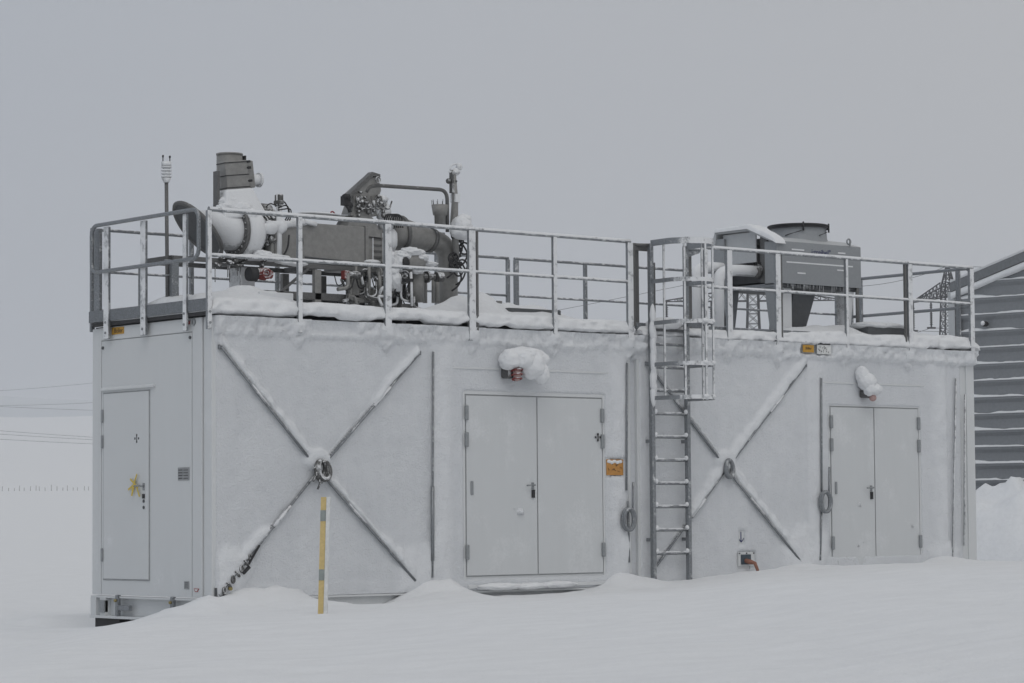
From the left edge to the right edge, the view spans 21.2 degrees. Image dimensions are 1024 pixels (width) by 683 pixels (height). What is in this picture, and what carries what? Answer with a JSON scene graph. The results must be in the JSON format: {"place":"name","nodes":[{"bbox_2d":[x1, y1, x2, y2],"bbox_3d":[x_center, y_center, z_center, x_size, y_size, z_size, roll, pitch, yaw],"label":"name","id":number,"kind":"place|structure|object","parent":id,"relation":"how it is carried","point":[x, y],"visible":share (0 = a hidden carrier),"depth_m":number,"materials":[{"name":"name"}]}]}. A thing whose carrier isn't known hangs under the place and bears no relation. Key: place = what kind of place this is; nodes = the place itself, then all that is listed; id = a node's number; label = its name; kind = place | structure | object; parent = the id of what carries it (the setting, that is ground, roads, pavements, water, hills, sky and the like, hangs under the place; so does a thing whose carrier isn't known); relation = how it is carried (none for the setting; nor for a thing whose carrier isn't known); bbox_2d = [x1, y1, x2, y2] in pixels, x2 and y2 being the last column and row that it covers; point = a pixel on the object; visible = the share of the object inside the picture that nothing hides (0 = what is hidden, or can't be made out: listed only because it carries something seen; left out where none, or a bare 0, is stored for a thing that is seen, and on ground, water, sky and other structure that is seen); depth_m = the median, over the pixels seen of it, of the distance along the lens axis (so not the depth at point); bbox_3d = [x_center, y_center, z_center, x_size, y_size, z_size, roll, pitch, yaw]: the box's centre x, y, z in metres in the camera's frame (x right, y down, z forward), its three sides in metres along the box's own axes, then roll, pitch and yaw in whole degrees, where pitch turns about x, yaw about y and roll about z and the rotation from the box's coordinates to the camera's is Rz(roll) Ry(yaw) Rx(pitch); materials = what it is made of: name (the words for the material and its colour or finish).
{"place":"outdoors","nodes":[
{"label":"outdoors","id":0,"kind":"place"},
{"bbox_2d":[2,439,86,443],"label":"overhead wire","id":1,"kind":"object","parent":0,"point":[44,441],"visible":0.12,"depth_m":899.80,"materials":[{"name":"grey metal"}]},
{"bbox_2d":[7,431,83,436],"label":"overhead wire","id":2,"kind":"object","parent":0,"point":[49,434],"visible":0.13,"depth_m":899.80,"materials":[{"name":"grey metal"}]},
{"bbox_2d":[3,434,90,439],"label":"overhead wire","id":3,"kind":"object","parent":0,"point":[50,437],"visible":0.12,"depth_m":899.80,"materials":[{"name":"grey metal"}]},
{"bbox_2d":[0,396,1023,682],"bbox_3d":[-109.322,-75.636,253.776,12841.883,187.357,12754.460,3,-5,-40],"label":"ground","id":4,"kind":"structure","parent":0,"point":[946,620],"depth_m":22.16,"materials":[{"name":"white snow"}]},
{"bbox_2d":[318,497,330,613],"bbox_3d":[-1.906,2.458,27.800,0.167,1.750,0.078,3,-5,-40],"label":"marker post","id":5,"kind":"object","parent":4,"relation":"on","point":[324,555],"visible":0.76,"depth_m":27.81,"materials":[{"name":"yellow paint"}]},
{"bbox_2d":[90,316,636,626],"bbox_3d":[-1.662,1.695,32.141,6.154,3.645,2.641,3,-5,-40],"label":"equipment container","id":6,"kind":"object","parent":4,"relation":"on","point":[538,458],"visible":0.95,"depth_m":30.95,"materials":[{"name":"metal"}]},
{"bbox_2d":[112,326,123,334],"bbox_3d":[-4.459,-0.123,30.900,0.008,0.080,0.260,3,-5,-40],"label":"maker sticker","id":7,"kind":"object","parent":6,"relation":"attached to","point":[117,330],"visible":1,"depth_m":30.89,"materials":[{"name":"orange"}]},
{"bbox_2d":[101,391,148,579],"bbox_3d":[-4.363,1.616,30.639,0.073,2.091,0.988,3,-5,-40],"label":"door","id":8,"kind":"structure","parent":6,"relation":"in","point":[125,550],"depth_m":30.63,"materials":[{"name":"paint"}]},
{"bbox_2d":[178,467,188,479],"bbox_3d":[-3.575,1.441,29.745,0.008,0.140,0.225,3,-5,-40],"label":"info plate","id":9,"kind":"object","parent":6,"relation":"attached to","point":[183,473],"visible":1,"depth_m":29.74,"materials":[{"name":"black"}]},
{"bbox_2d":[184,581,188,588],"bbox_3d":[-3.528,2.643,29.623,0.008,0.085,0.095,3,-5,-40],"label":"type plate","id":10,"kind":"object","parent":6,"relation":"attached to","point":[186,584],"visible":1,"depth_m":29.62,"materials":[{"name":"grey metal"}]},
{"bbox_2d":[465,395,537,575],"bbox_3d":[-0.109,1.680,31.891,1.092,2.084,0.072,3,-5,-40],"label":"door","id":11,"kind":"structure","parent":6,"relation":"in","point":[501,432],"depth_m":31.91,"materials":[{"name":"grey paint"}]},
{"bbox_2d":[501,367,522,380],"bbox_3d":[0.012,0.368,31.948,0.172,0.202,0.251,3,-5,-40],"label":"wall lamp","id":12,"kind":"object","parent":6,"relation":"attached to","point":[515,374],"visible":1,"depth_m":31.89,"materials":[{"name":"metal"}]},
{"bbox_2d":[498,346,549,384],"bbox_3d":[0.164,0.279,32.027,0.729,0.449,0.352,3,-5,-40],"label":"snow clump","id":13,"kind":"object","parent":12,"relation":"on","point":[533,363],"visible":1,"depth_m":31.91,"materials":[{"name":"white snow"}]},
{"bbox_2d":[476,581,577,590],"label":"sill snow","id":14,"kind":"structure","parent":6,"relation":"on","point":[522,586],"depth_m":31.94,"materials":[{"name":"white snow"}]},
{"bbox_2d":[89,298,977,350],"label":"roof deck","id":15,"kind":"structure","parent":6,"relation":"on","point":[121,314],"depth_m":30.67,"materials":[{"name":"grey metal"}]},
{"bbox_2d":[90,208,200,338],"bbox_3d":[-4.070,-0.733,30.379,0.123,1.327,2.302,3,-5,-40],"label":"guard railing","id":16,"kind":"object","parent":15,"relation":"attached to","point":[96,253],"visible":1,"depth_m":30.45,"materials":[{"name":"metal"}]},
{"bbox_2d":[161,155,171,296],"bbox_3d":[-3.817,-1.182,30.373,0.172,1.780,0.115,3,-5,-40],"label":"weather mast","id":17,"kind":"object","parent":15,"relation":"on","point":[166,170],"visible":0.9,"depth_m":30.35,"materials":[{"name":"metal"}]},
{"bbox_2d":[138,255,401,306],"bbox_3d":[-2.737,-0.622,31.587,3.255,0.716,0.710,3,-5,-40],"label":"support frame","id":18,"kind":"object","parent":15,"relation":"on","point":[319,293],"visible":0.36,"depth_m":31.54,"materials":[{"name":"metal"}]},
{"bbox_2d":[172,152,276,287],"bbox_3d":[-3.244,-1.266,31.108,1.348,1.850,0.878,3,-5,-40],"label":"exhaust silencer","id":19,"kind":"object","parent":18,"relation":"on","point":[234,176],"visible":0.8,"depth_m":31.02,"materials":[{"name":"metal"}]},
{"bbox_2d":[216,196,256,218],"bbox_3d":[-3.132,-1.515,31.059,0.481,0.352,0.312,3,-5,-40],"label":"snow clump","id":20,"kind":"object","parent":19,"relation":"on","point":[241,205],"visible":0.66,"depth_m":31.01,"materials":[{"name":"white snow"}]},
{"bbox_2d":[233,250,307,266],"bbox_3d":[-2.787,-0.958,31.140,1.046,0.183,0.351,3,-5,-40],"label":"snow clump","id":21,"kind":"object","parent":18,"relation":"on","point":[263,253],"visible":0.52,"depth_m":31.08,"materials":[{"name":"white snow"}]},
{"bbox_2d":[265,194,306,254],"bbox_3d":[-2.598,-1.289,31.331,0.663,0.796,0.167,3,-5,-40],"label":"valve tree","id":22,"kind":"object","parent":18,"relation":"on","point":[279,225],"visible":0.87,"depth_m":31.24,"materials":[{"name":"metal"}]},
{"bbox_2d":[265,211,368,264],"bbox_3d":[-2.345,-1.226,31.802,1.385,0.643,0.536,3,-5,-40],"label":"exhaust duct","id":23,"kind":"object","parent":18,"relation":"on","point":[339,242],"visible":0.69,"depth_m":31.71,"materials":[{"name":"metal"}]},
{"bbox_2d":[300,212,380,263],"bbox_3d":[-2.064,-1.190,32.022,0.998,0.624,0.504,3,-5,-40],"label":"snow clump","id":24,"kind":"object","parent":23,"relation":"on","point":[334,214],"visible":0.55,"depth_m":31.87,"materials":[{"name":"white snow"}]},
{"bbox_2d":[324,172,403,287],"bbox_3d":[-1.760,-1.309,32.308,0.854,1.363,0.559,3,-5,-40],"label":"heat exchanger","id":25,"kind":"object","parent":18,"relation":"on","point":[357,200],"visible":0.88,"depth_m":32.16,"materials":[{"name":"metal"}]},
{"bbox_2d":[366,184,448,231],"bbox_3d":[-1.246,-1.603,32.532,1.259,0.529,0.046,3,-5,-40],"label":"vent pipe","id":26,"kind":"object","parent":25,"relation":"attached to","point":[369,187],"visible":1,"depth_m":32.63,"materials":[{"name":"metal"}]},
{"bbox_2d":[431,199,448,224],"bbox_3d":[-0.865,-1.544,32.844,0.214,0.315,0.207,3,-5,-40],"label":"funnel","id":27,"kind":"object","parent":26,"relation":"attached to","point":[439,211],"visible":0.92,"depth_m":32.77,"materials":[{"name":"metal"}]},
{"bbox_2d":[258,292,292,300],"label":"snow","id":28,"kind":"structure","parent":15,"relation":"on","point":[288,296],"depth_m":30.26,"materials":[{"name":"white snow"}]},
{"bbox_2d":[90,228,509,331],"bbox_3d":[-2.438,-0.603,33.419,6.250,1.205,0.052,3,-5,-40],"label":"guard railing","id":29,"kind":"object","parent":15,"relation":"attached to","point":[191,277],"visible":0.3,"depth_m":32.33,"materials":[{"name":"metal"}]},
{"bbox_2d":[88,285,635,333],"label":"deck snow","id":30,"kind":"structure","parent":15,"relation":"on","point":[246,300],"depth_m":31.14,"materials":[{"name":"white snow"}]},
{"bbox_2d":[334,247,444,308],"bbox_3d":[-1.467,-0.709,32.201,1.643,0.822,0.530,3,-5,-40],"label":"pump set","id":31,"kind":"object","parent":30,"relation":"on","point":[417,281],"visible":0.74,"depth_m":32.12,"materials":[{"name":"metal"}]},
{"bbox_2d":[377,215,457,303],"bbox_3d":[-1.089,-0.849,32.871,1.064,1.305,0.449,3,-5,-40],"label":"flue pipe","id":32,"kind":"object","parent":15,"relation":"on","point":[436,241],"visible":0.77,"depth_m":32.89,"materials":[{"name":"metal"}]},
{"bbox_2d":[446,163,466,291],"bbox_3d":[-0.667,-1.379,32.997,0.356,1.570,0.110,3,-5,-40],"label":"sampling mast","id":33,"kind":"object","parent":32,"relation":"attached to","point":[451,180],"visible":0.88,"depth_m":32.96,"materials":[{"name":"metal"}]},
{"bbox_2d":[450,214,472,239],"bbox_3d":[-0.604,-1.380,32.915,0.297,0.324,0.290,3,-5,-40],"label":"snow clump","id":34,"kind":"object","parent":33,"relation":"on","point":[462,220],"visible":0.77,"depth_m":32.83,"materials":[{"name":"white snow"}]},
{"bbox_2d":[206,206,633,347],"bbox_3d":[-0.905,-0.693,31.349,6.168,1.329,0.062,3,-5,-40],"label":"guard railing","id":35,"kind":"object","parent":15,"relation":"attached to","point":[472,271],"visible":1,"depth_m":31.22,"materials":[{"name":"metal"}]},
{"bbox_2d":[505,308,560,314],"bbox_3d":[0.221,-0.341,32.867,0.822,0.090,0.180,3,-5,-40],"label":"cable tray","id":36,"kind":"object","parent":15,"relation":"on","point":[526,310],"visible":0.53,"depth_m":32.73,"materials":[{"name":"grey metal"}]},
{"bbox_2d":[633,243,708,333],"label":"ladder gate","id":37,"kind":"structure","parent":15,"relation":"on","point":[637,247],"depth_m":33.51,"materials":[{"name":"metal"}]},
{"bbox_2d":[646,317,682,328],"bbox_3d":[1.872,-0.215,33.641,0.579,0.170,0.241,3,-5,-40],"label":"snow clump","id":38,"kind":"object","parent":37,"relation":"on","point":[674,326],"visible":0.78,"depth_m":33.56,"materials":[{"name":"white snow"}]},
{"bbox_2d":[513,257,838,324],"bbox_3d":[2.365,-0.391,37.382,6.050,1.205,0.052,3,-5,-40],"label":"guard railing","id":39,"kind":"object","parent":15,"relation":"attached to","point":[516,296],"visible":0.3,"depth_m":36.23,"materials":[{"name":"metal"}]},
{"bbox_2d":[634,325,979,350],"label":"deck snow","id":40,"kind":"structure","parent":15,"relation":"on","point":[829,334],"depth_m":35.63,"materials":[{"name":"white snow"}]},
{"bbox_2d":[692,262,724,318],"bbox_3d":[2.532,-0.640,35.465,0.548,0.798,0.140,3,-5,-40],"label":"coolant pipe","id":41,"kind":"object","parent":40,"relation":"on","point":[696,298],"visible":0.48,"depth_m":35.28,"materials":[{"name":"grey metal"}]},
{"bbox_2d":[713,221,860,329],"bbox_3d":[3.683,-0.810,36.436,1.620,1.542,1.192,3,-5,-40],"label":"dry cooler","id":42,"kind":"object","parent":40,"relation":"on","point":[811,274],"visible":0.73,"depth_m":36.10,"materials":[{"name":"grey metal"}]},
{"bbox_2d":[714,264,762,326],"bbox_3d":[2.975,-0.593,35.611,0.916,0.865,0.185,3,-5,-40],"label":"coolant pipe","id":43,"kind":"object","parent":42,"relation":"attached to","point":[737,270],"visible":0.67,"depth_m":35.35,"materials":[{"name":"metal"}]},
{"bbox_2d":[714,224,785,243],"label":"hood snow","id":44,"kind":"structure","parent":42,"relation":"on","point":[766,233],"depth_m":35.79,"materials":[{"name":"white snow"}]},
{"bbox_2d":[854,327,903,334],"bbox_3d":[4.931,-0.113,36.616,0.800,0.115,0.330,3,-5,-40],"label":"cable box","id":45,"kind":"object","parent":40,"relation":"on","point":[879,331],"visible":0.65,"depth_m":36.40,"materials":[{"name":"grey metal"}]},
{"bbox_2d":[850,322,903,328],"bbox_3d":[4.917,-0.203,36.597,0.947,0.112,0.420,3,-5,-40],"label":"snow clump","id":46,"kind":"object","parent":45,"relation":"on","point":[858,325],"visible":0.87,"depth_m":36.35,"materials":[{"name":"white snow"}]},
{"bbox_2d":[706,246,974,352],"bbox_3d":[4.353,-0.467,35.694,5.053,1.314,0.055,3,-5,-40],"label":"guard railing","id":47,"kind":"object","parent":15,"relation":"attached to","point":[778,291],"visible":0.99,"depth_m":35.67,"materials":[{"name":"metal"}]},
{"bbox_2d":[851,268,967,336],"bbox_3d":[5.506,-0.302,38.400,0.123,1.327,2.485,3,-5,-40],"label":"guard railing","id":48,"kind":"object","parent":15,"relation":"attached to","point":[958,308],"visible":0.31,"depth_m":38.08,"materials":[{"name":"metal"}]},
{"bbox_2d":[537,397,605,573],"bbox_3d":[0.712,1.717,32.587,1.030,2.084,0.044,3,-5,-40],"label":"door","id":49,"kind":"structure","parent":6,"relation":"in","point":[570,438],"depth_m":32.58,"materials":[{"name":"grey metal"}]},
{"bbox_2d":[606,459,622,474],"bbox_3d":[1.245,1.522,33.048,0.270,0.190,0.017,3,-5,-40],"label":"warning sign","id":50,"kind":"object","parent":6,"relation":"attached to","point":[614,466],"visible":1,"depth_m":33.04,"materials":[{"name":"orange metal"}]},
{"bbox_2d":[665,292,834,328],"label":"power pylon","id":51,"kind":"object","parent":4,"relation":"on","point":[746,300],"visible":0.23,"depth_m":299.78,"materials":[{"name":"metal"}]},
{"bbox_2d":[2,285,682,390],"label":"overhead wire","id":52,"kind":"object","parent":51,"relation":"hanging from","point":[561,309],"visible":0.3,"depth_m":338.58,"materials":[{"name":"black metal"}]},
{"bbox_2d":[634,345,976,575],"bbox_3d":[3.180,1.735,36.162,6.210,3.295,2.616,3,-5,-40],"label":"equipment container","id":53,"kind":"object","parent":4,"relation":"on","point":[874,468],"visible":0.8,"depth_m":35.95,"materials":[{"name":"metal"}]},
{"bbox_2d":[212,315,978,596],"bbox_3d":[1.567,1.443,33.280,12.376,3.042,0.169,3,-5,-40],"label":"snow crust","id":54,"kind":"object","parent":53,"relation":"attached to","point":[318,391],"visible":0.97,"depth_m":31.68},
{"bbox_2d":[646,237,714,579],"bbox_3d":[2.116,0.855,33.314,0.656,4.210,0.780,3,-5,-40],"label":"caged ladder","id":55,"kind":"object","parent":53,"relation":"attached to","point":[701,243],"visible":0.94,"depth_m":33.33,"materials":[{"name":"metal"}]},
{"bbox_2d":[655,365,688,553],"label":"ladder rungs","id":56,"kind":"structure","parent":55,"relation":"on","point":[686,481],"depth_m":33.48,"materials":[{"name":"grey metal"}]},
{"bbox_2d":[649,303,716,407],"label":"snow","id":57,"kind":"structure","parent":55,"relation":"on","point":[653,361],"depth_m":33.32,"materials":[{"name":"white snow"}]},
{"bbox_2d":[744,559,758,570],"bbox_3d":[2.996,2.805,34.319,0.240,0.168,0.063,-3,-4,36],"label":"power cable","id":58,"kind":"object","parent":53,"relation":"attached to","point":[750,561],"visible":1,"depth_m":34.29,"materials":[{"name":"red rubber"}]},
{"bbox_2d":[803,341,813,352],"bbox_3d":[3.824,0.070,35.212,0.220,0.140,0.020,3,-5,-40],"label":"maker sticker","id":59,"kind":"object","parent":53,"relation":"attached to","point":[808,348],"visible":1,"depth_m":35.20,"materials":[{"name":"orange"}]},
{"bbox_2d":[817,343,830,353],"bbox_3d":[4.043,0.092,35.385,0.260,0.145,0.014,3,-5,-40],"label":"label plate","id":60,"kind":"object","parent":53,"relation":"attached to","point":[822,348],"visible":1,"depth_m":35.38,"materials":[{"name":"white"}]},
{"bbox_2d":[830,407,875,564],"bbox_3d":[4.465,1.915,35.663,0.837,2.109,0.072,3,-5,-40],"label":"door","id":61,"kind":"structure","parent":53,"relation":"in","point":[851,429],"depth_m":35.69,"materials":[{"name":"grey metal"}]},
{"bbox_2d":[860,390,876,400],"bbox_3d":[4.679,0.713,35.824,0.160,0.150,0.200,3,-5,-40],"label":"wall lamp","id":62,"kind":"object","parent":53,"relation":"attached to","point":[871,398],"visible":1,"depth_m":35.77,"materials":[{"name":"metal"}]},
{"bbox_2d":[855,366,882,395],"bbox_3d":[4.690,0.519,35.810,0.369,0.403,0.278,3,-5,-40],"label":"snow clump","id":63,"kind":"object","parent":62,"relation":"on","point":[868,385],"visible":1,"depth_m":35.72,"materials":[{"name":"white snow"}]},
{"bbox_2d":[874,408,921,556],"bbox_3d":[5.124,1.945,36.225,0.865,2.109,0.044,3,-5,-40],"label":"door","id":64,"kind":"structure","parent":53,"relation":"in","point":[897,445],"depth_m":36.23,"materials":[{"name":"white metal"}]},
{"bbox_2d":[913,268,952,334],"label":"power pylon","id":65,"kind":"object","parent":4,"relation":"on","point":[941,296],"visible":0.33,"depth_m":300.45,"materials":[{"name":"metal"}]},
{"bbox_2d":[948,252,1023,489],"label":"grey shed","id":66,"kind":"structure","parent":4,"relation":"on","point":[1000,370],"depth_m":50.04,"materials":[{"name":"grey metal"}]},
{"bbox_2d":[950,262,1023,298],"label":"verge snow","id":67,"kind":"structure","parent":66,"relation":"on","point":[1000,275],"depth_m":50.12,"materials":[{"name":"white snow"}]},
{"bbox_2d":[950,249,1023,282],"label":"roof snow","id":68,"kind":"structure","parent":66,"relation":"on","point":[994,262],"depth_m":50.11,"materials":[{"name":"white snow"}]},
{"bbox_2d":[955,277,1023,480],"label":"ledge snow","id":69,"kind":"structure","parent":66,"relation":"on","point":[987,379],"depth_m":50.02,"materials":[{"name":"white snow"}]},
{"bbox_2d":[976,476,1023,560],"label":"snow heap","id":70,"kind":"object","parent":4,"relation":"on","point":[1000,521],"visible":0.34,"depth_m":45.95,"materials":[{"name":"white snow"}]},
{"bbox_2d":[0,0,1023,399],"label":"sky","id":71,"kind":"structure","parent":0,"point":[895,126],"materials":[{"name":"grey"}]}
]}

